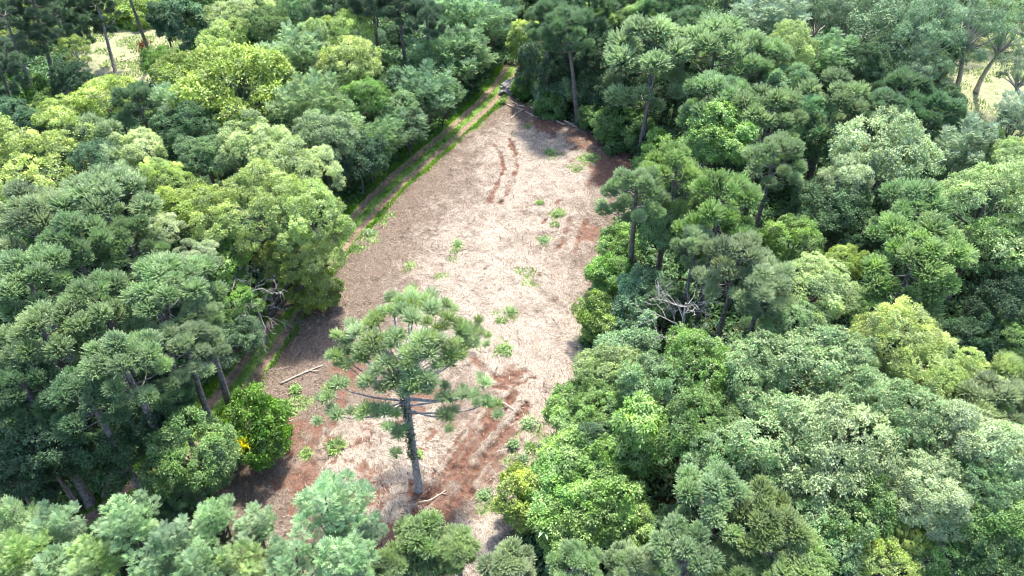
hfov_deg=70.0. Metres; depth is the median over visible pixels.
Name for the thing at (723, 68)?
broadleaf tree
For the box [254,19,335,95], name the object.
mimosa tree
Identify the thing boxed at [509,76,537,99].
shrub
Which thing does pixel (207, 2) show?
broadleaf tree
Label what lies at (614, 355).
broadleaf tree
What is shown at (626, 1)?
araucaria tree
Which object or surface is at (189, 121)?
broadleaf tree
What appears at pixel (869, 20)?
eucalyptus tree
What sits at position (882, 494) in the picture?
broadleaf tree
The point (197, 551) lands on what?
mimosa tree
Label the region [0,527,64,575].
mimosa tree
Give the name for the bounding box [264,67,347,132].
mimosa tree
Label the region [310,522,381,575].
mimosa tree
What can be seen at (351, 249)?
weed plant
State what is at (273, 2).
broadleaf tree
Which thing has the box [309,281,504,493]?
araucaria tree
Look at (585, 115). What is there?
shrub
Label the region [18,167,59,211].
shrub
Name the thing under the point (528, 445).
weed plant
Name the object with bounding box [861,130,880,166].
broadleaf tree
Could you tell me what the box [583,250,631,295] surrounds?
shrub
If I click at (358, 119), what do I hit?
mimosa tree
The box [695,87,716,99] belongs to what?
broadleaf tree
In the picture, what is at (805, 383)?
broadleaf tree
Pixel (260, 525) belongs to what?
mimosa tree
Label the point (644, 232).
broadleaf tree
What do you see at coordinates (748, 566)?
araucaria tree
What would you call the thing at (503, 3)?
mimosa tree
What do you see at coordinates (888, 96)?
araucaria tree
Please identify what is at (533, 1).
shrub
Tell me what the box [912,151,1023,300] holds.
broadleaf tree
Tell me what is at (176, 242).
shrub
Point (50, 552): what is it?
mimosa tree
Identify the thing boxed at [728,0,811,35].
mimosa tree
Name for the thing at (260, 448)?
shrub
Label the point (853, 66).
broadleaf tree
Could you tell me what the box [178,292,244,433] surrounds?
araucaria tree
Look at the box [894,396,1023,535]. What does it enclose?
flowering tree
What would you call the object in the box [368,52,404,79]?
broadleaf tree
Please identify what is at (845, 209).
broadleaf tree
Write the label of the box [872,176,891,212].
broadleaf tree
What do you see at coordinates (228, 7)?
broadleaf tree
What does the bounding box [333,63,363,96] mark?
shrub
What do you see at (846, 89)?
araucaria tree
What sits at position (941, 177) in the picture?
broadleaf tree
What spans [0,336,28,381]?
broadleaf tree
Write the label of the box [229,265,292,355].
dead tree
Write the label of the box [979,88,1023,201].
mimosa tree
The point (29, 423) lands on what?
tree
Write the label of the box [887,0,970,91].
eucalyptus tree
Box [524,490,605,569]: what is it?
shrub
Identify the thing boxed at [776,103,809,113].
broadleaf tree
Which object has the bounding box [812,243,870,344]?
broadleaf tree
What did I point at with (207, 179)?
broadleaf tree
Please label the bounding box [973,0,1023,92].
eucalyptus tree
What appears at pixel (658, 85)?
broadleaf tree
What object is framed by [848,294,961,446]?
broadleaf tree
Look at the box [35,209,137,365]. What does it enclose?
araucaria tree
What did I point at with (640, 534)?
shrub
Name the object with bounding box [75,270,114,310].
broadleaf tree
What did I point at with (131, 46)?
sparse grass
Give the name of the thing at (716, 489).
araucaria tree
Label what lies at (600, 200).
weed plant
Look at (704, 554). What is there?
araucaria tree
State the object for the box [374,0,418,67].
araucaria tree
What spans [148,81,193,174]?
mimosa tree
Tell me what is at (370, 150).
broadleaf tree
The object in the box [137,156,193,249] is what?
broadleaf tree
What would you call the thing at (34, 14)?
araucaria tree
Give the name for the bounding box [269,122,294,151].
broadleaf tree
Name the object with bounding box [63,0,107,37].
araucaria tree
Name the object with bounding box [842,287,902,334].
broadleaf tree
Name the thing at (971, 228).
broadleaf tree
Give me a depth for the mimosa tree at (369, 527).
43.10 m
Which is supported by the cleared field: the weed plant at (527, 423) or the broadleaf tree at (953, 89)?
the weed plant at (527, 423)
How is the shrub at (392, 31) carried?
on the ground at (656, 498)
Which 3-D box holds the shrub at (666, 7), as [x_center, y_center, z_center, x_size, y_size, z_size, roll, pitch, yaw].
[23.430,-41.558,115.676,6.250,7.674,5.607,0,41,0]
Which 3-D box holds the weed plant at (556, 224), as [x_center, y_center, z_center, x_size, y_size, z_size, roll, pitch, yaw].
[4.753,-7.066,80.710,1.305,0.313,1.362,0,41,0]
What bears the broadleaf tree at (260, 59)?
on the ground at (656, 498)
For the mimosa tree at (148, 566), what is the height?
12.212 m
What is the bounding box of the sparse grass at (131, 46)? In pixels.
[69,20,1023,575]
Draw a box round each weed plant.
[288,381,302,395]
[300,448,310,456]
[323,434,350,456]
[350,245,361,250]
[362,227,376,235]
[408,449,423,458]
[449,248,458,254]
[451,238,461,245]
[476,486,494,503]
[494,343,512,357]
[495,315,508,323]
[499,98,507,105]
[504,305,516,315]
[504,437,520,450]
[515,453,529,464]
[518,415,538,430]
[523,439,537,454]
[534,199,543,205]
[537,235,550,244]
[544,146,555,154]
[549,221,559,226]
[550,208,565,217]
[584,153,594,159]
[593,197,610,206]
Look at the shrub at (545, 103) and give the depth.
98.33 m
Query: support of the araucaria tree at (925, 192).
on the ground at (656, 498)
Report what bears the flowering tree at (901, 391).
on the ground at (656, 498)
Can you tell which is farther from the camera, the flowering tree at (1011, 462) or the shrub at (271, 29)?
the shrub at (271, 29)
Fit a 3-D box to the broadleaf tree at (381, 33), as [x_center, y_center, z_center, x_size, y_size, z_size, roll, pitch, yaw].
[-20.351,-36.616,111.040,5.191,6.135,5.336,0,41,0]
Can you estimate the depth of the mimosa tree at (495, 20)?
106.03 m
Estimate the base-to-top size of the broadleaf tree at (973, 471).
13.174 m
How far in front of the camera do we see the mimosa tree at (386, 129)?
84.60 m
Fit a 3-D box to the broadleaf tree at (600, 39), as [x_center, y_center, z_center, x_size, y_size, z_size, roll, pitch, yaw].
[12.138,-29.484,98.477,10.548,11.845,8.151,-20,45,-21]
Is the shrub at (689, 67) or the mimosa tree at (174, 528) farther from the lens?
the shrub at (689, 67)
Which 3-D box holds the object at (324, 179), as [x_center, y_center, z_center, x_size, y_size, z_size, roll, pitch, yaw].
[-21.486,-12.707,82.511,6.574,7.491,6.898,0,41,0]
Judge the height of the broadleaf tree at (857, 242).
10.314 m
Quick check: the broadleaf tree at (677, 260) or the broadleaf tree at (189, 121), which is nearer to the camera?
the broadleaf tree at (677, 260)
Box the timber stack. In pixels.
[498,77,519,93]
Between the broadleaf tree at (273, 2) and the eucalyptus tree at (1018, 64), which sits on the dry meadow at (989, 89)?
the eucalyptus tree at (1018, 64)
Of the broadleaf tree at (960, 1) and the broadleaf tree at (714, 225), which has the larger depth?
the broadleaf tree at (960, 1)
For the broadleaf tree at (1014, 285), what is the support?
on the ground at (656, 498)
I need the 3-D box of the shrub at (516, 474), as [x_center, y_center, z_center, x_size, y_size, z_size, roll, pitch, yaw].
[0.879,15.153,50.986,5.075,6.806,4.707,17,44,18]
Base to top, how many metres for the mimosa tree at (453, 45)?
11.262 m
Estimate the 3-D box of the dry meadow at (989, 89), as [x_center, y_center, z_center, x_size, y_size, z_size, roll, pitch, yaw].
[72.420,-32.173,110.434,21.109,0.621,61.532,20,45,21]
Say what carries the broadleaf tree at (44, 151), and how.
on the ground at (656, 498)
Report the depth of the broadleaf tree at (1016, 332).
57.73 m
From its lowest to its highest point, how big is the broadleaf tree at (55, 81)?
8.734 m
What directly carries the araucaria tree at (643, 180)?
on the ground at (656, 498)
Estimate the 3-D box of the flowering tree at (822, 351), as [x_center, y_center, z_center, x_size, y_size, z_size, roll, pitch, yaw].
[19.941,8.516,53.326,9.973,13.744,7.953,0,41,0]
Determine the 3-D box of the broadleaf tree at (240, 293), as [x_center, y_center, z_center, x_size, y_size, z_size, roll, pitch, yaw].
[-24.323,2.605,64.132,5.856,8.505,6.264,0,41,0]
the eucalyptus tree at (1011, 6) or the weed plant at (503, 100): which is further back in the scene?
the eucalyptus tree at (1011, 6)
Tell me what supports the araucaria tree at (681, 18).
on the ground at (656, 498)
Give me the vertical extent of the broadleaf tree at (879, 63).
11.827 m
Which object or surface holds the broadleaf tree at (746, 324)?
on the ground at (656, 498)
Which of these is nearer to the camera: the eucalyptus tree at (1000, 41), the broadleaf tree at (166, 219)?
the broadleaf tree at (166, 219)
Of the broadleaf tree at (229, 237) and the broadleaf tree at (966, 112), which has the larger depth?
the broadleaf tree at (966, 112)
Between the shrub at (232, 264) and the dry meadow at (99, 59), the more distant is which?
the dry meadow at (99, 59)
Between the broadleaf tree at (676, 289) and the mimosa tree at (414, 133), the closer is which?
the broadleaf tree at (676, 289)
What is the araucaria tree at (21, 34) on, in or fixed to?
on the ground at (656, 498)
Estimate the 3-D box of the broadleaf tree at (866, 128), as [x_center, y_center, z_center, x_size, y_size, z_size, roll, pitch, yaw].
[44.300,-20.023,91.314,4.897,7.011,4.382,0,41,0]
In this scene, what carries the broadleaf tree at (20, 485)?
on the ground at (656, 498)
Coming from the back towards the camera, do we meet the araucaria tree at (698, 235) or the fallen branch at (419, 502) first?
the araucaria tree at (698, 235)
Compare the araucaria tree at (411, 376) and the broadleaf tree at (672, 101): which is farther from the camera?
the broadleaf tree at (672, 101)
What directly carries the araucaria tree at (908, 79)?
on the ground at (656, 498)
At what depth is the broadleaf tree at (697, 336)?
50.12 m
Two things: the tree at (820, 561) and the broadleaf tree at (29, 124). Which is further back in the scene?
the broadleaf tree at (29, 124)
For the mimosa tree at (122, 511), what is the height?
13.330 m
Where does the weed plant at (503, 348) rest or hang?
on the cleared field
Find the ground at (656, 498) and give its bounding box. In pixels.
[0,0,1023,575]
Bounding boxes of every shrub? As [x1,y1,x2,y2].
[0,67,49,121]
[0,416,29,434]
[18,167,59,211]
[20,212,67,265]
[26,87,67,108]
[95,0,144,25]
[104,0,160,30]
[135,222,187,270]
[143,104,174,145]
[149,183,192,250]
[189,0,223,24]
[198,233,252,322]
[213,380,294,472]
[260,9,278,36]
[280,262,345,314]
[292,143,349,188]
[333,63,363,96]
[346,45,375,67]
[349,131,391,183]
[376,64,415,92]
[384,23,415,48]
[488,460,555,534]
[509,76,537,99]
[520,447,589,538]
[522,0,535,10]
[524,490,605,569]
[525,6,549,25]
[529,65,568,105]
[532,90,568,120]
[535,418,603,487]
[540,379,604,430]
[556,60,601,108]
[567,470,656,551]
[569,288,631,342]
[574,431,641,488]
[577,102,605,129]
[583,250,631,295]
[588,96,654,156]
[592,325,662,372]
[595,221,648,269]
[596,291,657,334]
[596,467,629,525]
[615,496,659,564]
[616,262,666,307]
[621,184,673,215]
[630,126,688,185]
[652,1,678,12]
[680,58,709,74]
[816,75,852,109]
[856,50,894,84]
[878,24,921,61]
[904,122,937,156]
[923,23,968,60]
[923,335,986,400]
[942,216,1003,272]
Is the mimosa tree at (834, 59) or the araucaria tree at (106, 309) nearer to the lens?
the araucaria tree at (106, 309)
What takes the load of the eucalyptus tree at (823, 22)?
on the ground at (656, 498)
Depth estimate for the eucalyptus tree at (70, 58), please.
100.28 m
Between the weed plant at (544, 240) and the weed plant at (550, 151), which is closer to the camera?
the weed plant at (544, 240)
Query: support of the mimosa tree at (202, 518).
on the ground at (656, 498)
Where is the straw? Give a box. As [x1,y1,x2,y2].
[209,94,630,575]
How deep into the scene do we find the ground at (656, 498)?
72.02 m
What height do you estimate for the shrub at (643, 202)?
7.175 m
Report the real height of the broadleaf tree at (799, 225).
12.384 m
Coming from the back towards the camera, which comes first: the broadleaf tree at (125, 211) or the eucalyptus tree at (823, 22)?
the eucalyptus tree at (823, 22)
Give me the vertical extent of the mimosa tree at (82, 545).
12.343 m
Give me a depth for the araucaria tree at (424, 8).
94.65 m
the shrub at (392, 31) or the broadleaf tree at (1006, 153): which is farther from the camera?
the shrub at (392, 31)
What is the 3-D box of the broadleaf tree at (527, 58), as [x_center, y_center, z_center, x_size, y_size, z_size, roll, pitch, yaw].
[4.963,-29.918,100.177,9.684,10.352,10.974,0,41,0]
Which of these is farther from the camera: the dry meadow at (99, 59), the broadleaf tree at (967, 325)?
the dry meadow at (99, 59)
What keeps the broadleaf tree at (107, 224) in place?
on the ground at (656, 498)
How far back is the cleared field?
68.64 m
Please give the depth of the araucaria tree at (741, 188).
59.75 m
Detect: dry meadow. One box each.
[70,17,209,103]
[941,22,1023,153]
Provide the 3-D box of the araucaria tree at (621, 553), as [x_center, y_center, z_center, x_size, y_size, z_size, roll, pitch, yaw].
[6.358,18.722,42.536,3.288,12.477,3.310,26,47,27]
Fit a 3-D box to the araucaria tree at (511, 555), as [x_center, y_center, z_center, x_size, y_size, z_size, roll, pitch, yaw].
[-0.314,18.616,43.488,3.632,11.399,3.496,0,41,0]
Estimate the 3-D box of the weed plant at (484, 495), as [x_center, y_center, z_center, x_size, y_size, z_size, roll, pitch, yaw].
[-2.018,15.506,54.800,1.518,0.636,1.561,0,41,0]
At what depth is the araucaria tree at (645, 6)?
98.08 m
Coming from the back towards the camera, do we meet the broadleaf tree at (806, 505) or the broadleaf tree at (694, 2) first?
the broadleaf tree at (694, 2)
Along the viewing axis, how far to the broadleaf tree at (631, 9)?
100.51 m
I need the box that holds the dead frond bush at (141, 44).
[132,38,152,59]
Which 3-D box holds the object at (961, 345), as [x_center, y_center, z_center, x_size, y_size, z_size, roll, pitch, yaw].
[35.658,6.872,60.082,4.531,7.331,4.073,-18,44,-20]
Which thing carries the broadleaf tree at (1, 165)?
on the ground at (656, 498)
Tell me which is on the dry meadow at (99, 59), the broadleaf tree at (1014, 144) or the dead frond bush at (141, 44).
the dead frond bush at (141, 44)
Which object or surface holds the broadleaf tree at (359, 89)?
on the ground at (656, 498)
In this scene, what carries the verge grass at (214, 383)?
on the dirt track
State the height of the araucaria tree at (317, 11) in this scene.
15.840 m
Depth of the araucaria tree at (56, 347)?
45.57 m
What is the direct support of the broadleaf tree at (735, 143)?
on the ground at (656, 498)
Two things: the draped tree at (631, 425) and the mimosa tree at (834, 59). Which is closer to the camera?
the draped tree at (631, 425)
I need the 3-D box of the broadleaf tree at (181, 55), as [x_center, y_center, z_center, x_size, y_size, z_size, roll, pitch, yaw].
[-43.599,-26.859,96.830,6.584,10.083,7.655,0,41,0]
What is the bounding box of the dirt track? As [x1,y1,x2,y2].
[12,67,516,573]
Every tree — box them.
[0,0,50,93]
[0,27,36,54]
[0,35,32,125]
[0,95,42,159]
[0,104,107,219]
[0,157,17,187]
[0,177,83,324]
[0,241,87,364]
[0,296,126,476]
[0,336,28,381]
[0,353,96,508]
[0,387,87,512]
[0,430,61,531]
[0,494,47,554]
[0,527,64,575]
[7,428,82,511]
[13,100,49,132]
[14,0,65,91]
[15,353,69,391]
[18,111,68,162]
[23,498,87,552]
[24,539,96,575]
[31,0,96,70]
[31,93,103,130]
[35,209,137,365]
[35,411,110,469]
[38,360,149,497]
[39,134,88,171]
[39,380,166,498]
[41,162,164,322]
[47,58,95,114]
[53,34,91,94]
[55,267,151,380]
[58,526,125,575]
[59,136,127,216]
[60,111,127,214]
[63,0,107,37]
[65,73,142,134]
[75,0,121,75]
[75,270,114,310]
[75,327,198,508]
[81,214,128,262]
[89,489,165,565]
[95,212,174,338]
[97,142,146,199]
[105,126,168,185]
[107,249,228,426]
[108,144,147,166]
[109,366,147,424]
[109,367,196,463]
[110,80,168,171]
[115,182,150,216]
[117,495,213,574]
[120,532,194,575]
[122,0,154,60]
[131,211,187,301]
[133,403,242,504]
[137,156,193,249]
[138,44,178,76]
[144,0,178,48]
[144,512,195,575]
[145,319,231,464]
[148,46,195,99]
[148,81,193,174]
[148,98,219,175]
[149,376,211,495]
[151,38,302,130]
[151,458,219,514]
[153,176,222,237]
[161,0,207,50]
[163,273,217,318]
[168,45,195,74]
[172,133,241,217]
[172,237,229,340]
[172,536,232,575]
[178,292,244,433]
[180,0,217,27]
[181,173,232,221]
[188,88,217,112]
[188,158,312,299]
[188,492,236,575]
[195,16,262,85]
[195,56,231,121]
[195,219,249,315]
[195,272,265,347]
[201,0,258,45]
[202,311,265,373]
[204,147,244,178]
[213,107,295,220]
[215,538,273,575]
[219,68,249,94]
[219,83,258,130]
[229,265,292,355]
[231,500,278,575]
[234,4,291,46]
[234,214,281,268]
[238,0,288,37]
[241,146,277,173]
[244,133,346,259]
[251,232,327,312]
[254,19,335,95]
[261,521,316,575]
[263,177,355,303]
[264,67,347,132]
[266,227,346,317]
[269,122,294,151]
[275,105,300,122]
[279,0,336,28]
[289,108,361,192]
[290,466,377,575]
[291,19,334,88]
[301,8,377,64]
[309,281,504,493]
[310,0,349,58]
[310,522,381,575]
[314,34,383,114]
[317,98,369,181]
[324,130,391,195]
[334,508,390,575]
[339,77,394,122]
[346,0,401,65]
[350,114,366,150]
[361,28,393,50]
[364,114,407,173]
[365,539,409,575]
[367,89,422,150]
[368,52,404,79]
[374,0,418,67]
[377,98,408,126]
[384,105,429,157]
[392,507,459,575]
[397,57,462,123]
[402,0,446,75]
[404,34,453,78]
[415,17,484,94]
[419,0,491,45]
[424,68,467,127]
[438,523,481,575]
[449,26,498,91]
[459,0,516,54]
[474,535,537,575]
[479,0,522,41]
[505,19,543,68]
[506,0,524,22]
[513,32,582,91]
[523,0,575,111]
[536,3,595,121]
[545,538,604,575]
[566,27,643,82]
[567,0,620,87]
[568,375,635,437]
[569,417,613,466]
[571,343,649,418]
[580,1,619,67]
[592,66,651,109]
[594,165,671,267]
[601,540,661,575]
[602,12,694,156]
[604,389,677,479]
[608,3,635,31]
[609,0,643,25]
[610,544,693,575]
[615,349,694,423]
[621,0,662,42]
[627,204,687,284]
[631,124,678,156]
[634,269,742,352]
[634,503,700,571]
[637,0,685,85]
[639,139,712,270]
[640,277,691,338]
[646,512,725,575]
[648,83,687,124]
[650,73,667,108]
[654,166,694,213]
[655,384,742,509]
[659,321,738,455]
[662,9,769,130]
[665,5,705,110]
[669,223,715,350]
[671,168,763,323]
[673,458,752,574]
[674,246,720,298]
[675,69,751,170]
[677,98,758,169]
[678,0,705,9]
[678,415,760,520]
[690,229,778,378]
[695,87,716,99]
[708,193,741,229]
[709,536,773,575]
[711,385,832,531]
[712,335,791,458]
[715,38,727,63]
[717,473,821,575]
[719,61,756,72]
[720,221,773,282]
[721,33,794,89]
[721,531,776,575]
[725,255,798,403]
[726,82,808,213]
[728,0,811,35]
[730,324,873,448]
[731,0,760,31]
[737,315,790,383]
[740,129,807,267]
[752,297,831,354]
[756,18,821,136]
[759,62,819,113]
[760,213,827,263]
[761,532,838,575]
[763,147,804,189]
[764,364,827,438]
[774,390,906,520]
[775,55,797,64]
[775,250,868,328]
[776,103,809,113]
[777,173,877,281]
[784,494,864,575]
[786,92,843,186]
[790,187,836,273]
[791,0,850,37]
[792,26,858,85]
[794,65,871,182]
[796,6,815,25]
[798,137,833,174]
[812,0,892,41]
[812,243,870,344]
[813,452,904,570]
[814,363,905,493]
[815,50,867,81]
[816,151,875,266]
[824,103,946,210]
[824,331,887,382]
[825,0,865,28]
[831,0,977,93]
[832,38,892,110]
[833,6,866,44]
[834,86,916,161]
[834,216,893,301]
[837,532,924,575]
[839,0,906,44]
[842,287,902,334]
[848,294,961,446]
[853,377,961,514]
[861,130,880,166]
[861,209,979,350]
[862,108,880,132]
[862,176,955,311]
[868,65,935,153]
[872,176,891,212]
[879,447,978,570]
[883,342,964,421]
[885,499,942,574]
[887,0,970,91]
[890,0,952,27]
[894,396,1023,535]
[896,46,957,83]
[903,88,967,146]
[903,346,1015,474]
[904,523,994,575]
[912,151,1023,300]
[913,0,1001,27]
[921,456,1023,574]
[922,48,955,80]
[929,110,1000,188]
[929,367,1023,500]
[930,471,1023,575]
[932,82,968,124]
[935,0,1019,94]
[935,170,973,206]
[936,307,1018,364]
[937,418,1023,552]
[943,111,980,132]
[947,0,967,20]
[950,524,1023,575]
[955,213,1023,333]
[960,121,1005,168]
[961,271,1023,338]
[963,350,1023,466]
[971,0,1023,36]
[972,314,1023,368]
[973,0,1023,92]
[975,135,1023,219]
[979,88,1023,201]
[981,139,1022,165]
[992,37,1023,95]
[998,264,1023,317]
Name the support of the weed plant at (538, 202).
on the cleared field
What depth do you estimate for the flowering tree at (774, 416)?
44.36 m
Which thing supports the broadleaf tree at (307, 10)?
on the ground at (656, 498)
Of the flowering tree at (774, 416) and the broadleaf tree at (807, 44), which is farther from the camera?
the broadleaf tree at (807, 44)
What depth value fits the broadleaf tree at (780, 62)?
99.88 m
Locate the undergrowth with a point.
(780, 202)
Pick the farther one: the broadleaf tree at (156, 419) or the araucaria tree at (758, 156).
the araucaria tree at (758, 156)
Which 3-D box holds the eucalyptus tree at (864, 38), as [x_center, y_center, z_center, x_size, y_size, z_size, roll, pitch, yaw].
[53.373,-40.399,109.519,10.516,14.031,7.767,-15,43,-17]
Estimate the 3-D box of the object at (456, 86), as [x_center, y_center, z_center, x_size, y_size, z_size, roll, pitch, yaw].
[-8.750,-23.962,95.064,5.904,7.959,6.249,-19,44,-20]
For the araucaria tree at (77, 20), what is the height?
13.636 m
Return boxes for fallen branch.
[280,365,323,383]
[418,490,447,503]
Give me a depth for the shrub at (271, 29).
111.51 m
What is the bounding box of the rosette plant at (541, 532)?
[534,513,555,566]
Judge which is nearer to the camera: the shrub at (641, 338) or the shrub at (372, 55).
the shrub at (641, 338)
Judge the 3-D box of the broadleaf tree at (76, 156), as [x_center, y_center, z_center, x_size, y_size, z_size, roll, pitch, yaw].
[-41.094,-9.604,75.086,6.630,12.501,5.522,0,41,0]
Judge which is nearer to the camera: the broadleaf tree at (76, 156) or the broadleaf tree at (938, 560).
the broadleaf tree at (938, 560)
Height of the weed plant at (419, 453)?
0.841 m
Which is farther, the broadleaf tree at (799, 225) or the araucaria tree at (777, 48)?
the araucaria tree at (777, 48)
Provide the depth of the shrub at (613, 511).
49.12 m
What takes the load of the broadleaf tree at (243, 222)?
on the ground at (656, 498)
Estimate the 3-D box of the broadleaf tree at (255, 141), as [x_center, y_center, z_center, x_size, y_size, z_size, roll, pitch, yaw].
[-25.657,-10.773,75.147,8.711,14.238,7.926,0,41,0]
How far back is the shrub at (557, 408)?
54.62 m
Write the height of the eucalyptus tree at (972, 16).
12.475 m
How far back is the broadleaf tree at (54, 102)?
85.00 m
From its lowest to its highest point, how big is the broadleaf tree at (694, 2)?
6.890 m
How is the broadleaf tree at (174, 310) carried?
on the ground at (656, 498)
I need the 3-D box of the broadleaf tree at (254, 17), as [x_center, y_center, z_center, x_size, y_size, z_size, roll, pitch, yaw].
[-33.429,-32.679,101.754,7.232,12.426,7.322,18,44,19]
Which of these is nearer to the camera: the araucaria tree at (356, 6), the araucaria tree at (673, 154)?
the araucaria tree at (673, 154)
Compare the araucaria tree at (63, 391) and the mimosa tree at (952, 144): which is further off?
the mimosa tree at (952, 144)
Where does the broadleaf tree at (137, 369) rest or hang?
on the ground at (656, 498)
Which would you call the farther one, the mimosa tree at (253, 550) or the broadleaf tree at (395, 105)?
the broadleaf tree at (395, 105)
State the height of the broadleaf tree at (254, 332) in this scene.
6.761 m
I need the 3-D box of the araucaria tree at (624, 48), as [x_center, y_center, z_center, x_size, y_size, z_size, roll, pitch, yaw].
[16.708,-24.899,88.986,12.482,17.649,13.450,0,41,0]
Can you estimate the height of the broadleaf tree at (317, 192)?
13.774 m
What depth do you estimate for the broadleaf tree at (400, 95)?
88.05 m
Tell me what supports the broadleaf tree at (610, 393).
on the ground at (656, 498)
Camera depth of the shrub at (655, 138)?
85.24 m
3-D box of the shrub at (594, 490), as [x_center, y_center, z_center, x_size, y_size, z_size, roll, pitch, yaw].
[6.419,15.626,48.778,6.061,8.930,5.054,0,41,0]
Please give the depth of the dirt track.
81.09 m
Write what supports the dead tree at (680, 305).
on the ground at (656, 498)
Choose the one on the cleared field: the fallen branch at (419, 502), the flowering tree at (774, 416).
the fallen branch at (419, 502)
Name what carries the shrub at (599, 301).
on the ground at (656, 498)
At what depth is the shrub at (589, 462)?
49.05 m
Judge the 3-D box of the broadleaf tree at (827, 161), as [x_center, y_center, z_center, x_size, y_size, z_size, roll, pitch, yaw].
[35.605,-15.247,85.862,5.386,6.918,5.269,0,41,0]
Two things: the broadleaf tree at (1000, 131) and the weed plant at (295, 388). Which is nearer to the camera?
the weed plant at (295, 388)
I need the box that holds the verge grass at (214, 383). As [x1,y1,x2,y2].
[12,63,523,575]
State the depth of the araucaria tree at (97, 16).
106.54 m
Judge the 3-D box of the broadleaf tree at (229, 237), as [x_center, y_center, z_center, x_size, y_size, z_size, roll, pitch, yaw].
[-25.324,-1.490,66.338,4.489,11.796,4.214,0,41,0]
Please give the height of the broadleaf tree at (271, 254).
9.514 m
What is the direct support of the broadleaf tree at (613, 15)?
on the ground at (656, 498)
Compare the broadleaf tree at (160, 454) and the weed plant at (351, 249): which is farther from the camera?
the weed plant at (351, 249)
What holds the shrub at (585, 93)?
on the ground at (656, 498)
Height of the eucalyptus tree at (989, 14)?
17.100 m
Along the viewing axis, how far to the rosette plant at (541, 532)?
47.05 m
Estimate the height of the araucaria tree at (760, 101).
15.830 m
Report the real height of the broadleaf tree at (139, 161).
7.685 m
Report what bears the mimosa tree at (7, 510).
on the ground at (656, 498)
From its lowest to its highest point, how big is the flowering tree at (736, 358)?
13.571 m
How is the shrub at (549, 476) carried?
on the ground at (656, 498)
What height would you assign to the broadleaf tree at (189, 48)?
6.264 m
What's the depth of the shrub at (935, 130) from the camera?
86.37 m
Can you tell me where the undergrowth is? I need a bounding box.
[0,0,1023,575]
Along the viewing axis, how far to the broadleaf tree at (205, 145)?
70.88 m
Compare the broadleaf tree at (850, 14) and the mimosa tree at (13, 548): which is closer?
the mimosa tree at (13, 548)
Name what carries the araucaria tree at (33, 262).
on the ground at (656, 498)
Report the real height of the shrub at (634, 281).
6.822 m
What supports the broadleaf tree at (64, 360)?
on the ground at (656, 498)
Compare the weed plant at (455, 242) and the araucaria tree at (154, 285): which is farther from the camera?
the weed plant at (455, 242)
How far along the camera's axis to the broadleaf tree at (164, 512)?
49.21 m
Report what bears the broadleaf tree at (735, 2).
on the ground at (656, 498)
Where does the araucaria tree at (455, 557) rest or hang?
on the ground at (656, 498)
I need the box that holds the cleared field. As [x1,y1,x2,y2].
[208,95,636,575]
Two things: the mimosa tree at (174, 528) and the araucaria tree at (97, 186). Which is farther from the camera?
the araucaria tree at (97, 186)
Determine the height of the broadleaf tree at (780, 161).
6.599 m
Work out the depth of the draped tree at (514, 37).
103.67 m
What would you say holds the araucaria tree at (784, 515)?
on the ground at (656, 498)
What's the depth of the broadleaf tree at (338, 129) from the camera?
75.48 m
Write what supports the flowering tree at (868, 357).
on the ground at (656, 498)
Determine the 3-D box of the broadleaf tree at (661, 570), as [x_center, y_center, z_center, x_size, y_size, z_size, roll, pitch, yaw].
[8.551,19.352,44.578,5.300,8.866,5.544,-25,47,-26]
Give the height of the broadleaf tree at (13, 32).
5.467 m
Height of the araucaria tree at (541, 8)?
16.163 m
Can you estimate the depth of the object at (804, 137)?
77.41 m
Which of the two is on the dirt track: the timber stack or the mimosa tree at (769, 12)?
the timber stack
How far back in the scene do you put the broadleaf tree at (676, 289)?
63.34 m
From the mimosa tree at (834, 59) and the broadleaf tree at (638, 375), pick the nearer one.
the broadleaf tree at (638, 375)
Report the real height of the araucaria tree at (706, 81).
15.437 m
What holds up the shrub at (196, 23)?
on the dry meadow at (99, 59)
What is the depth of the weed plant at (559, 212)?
82.06 m
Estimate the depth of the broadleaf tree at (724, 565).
45.64 m
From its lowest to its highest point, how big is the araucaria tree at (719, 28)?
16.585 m
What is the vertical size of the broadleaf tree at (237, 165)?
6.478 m
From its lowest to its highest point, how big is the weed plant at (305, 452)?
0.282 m
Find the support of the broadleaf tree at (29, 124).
on the ground at (656, 498)
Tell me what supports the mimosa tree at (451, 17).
on the ground at (656, 498)
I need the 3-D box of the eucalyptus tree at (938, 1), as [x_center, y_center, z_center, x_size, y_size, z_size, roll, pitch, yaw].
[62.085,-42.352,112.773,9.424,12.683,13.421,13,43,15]
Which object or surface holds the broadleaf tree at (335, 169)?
on the ground at (656, 498)
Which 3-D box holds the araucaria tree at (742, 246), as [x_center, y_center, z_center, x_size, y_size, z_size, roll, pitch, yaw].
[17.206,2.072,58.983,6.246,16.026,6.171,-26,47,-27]
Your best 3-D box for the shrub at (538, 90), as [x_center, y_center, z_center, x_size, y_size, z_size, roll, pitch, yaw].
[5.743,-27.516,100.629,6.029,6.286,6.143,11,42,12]

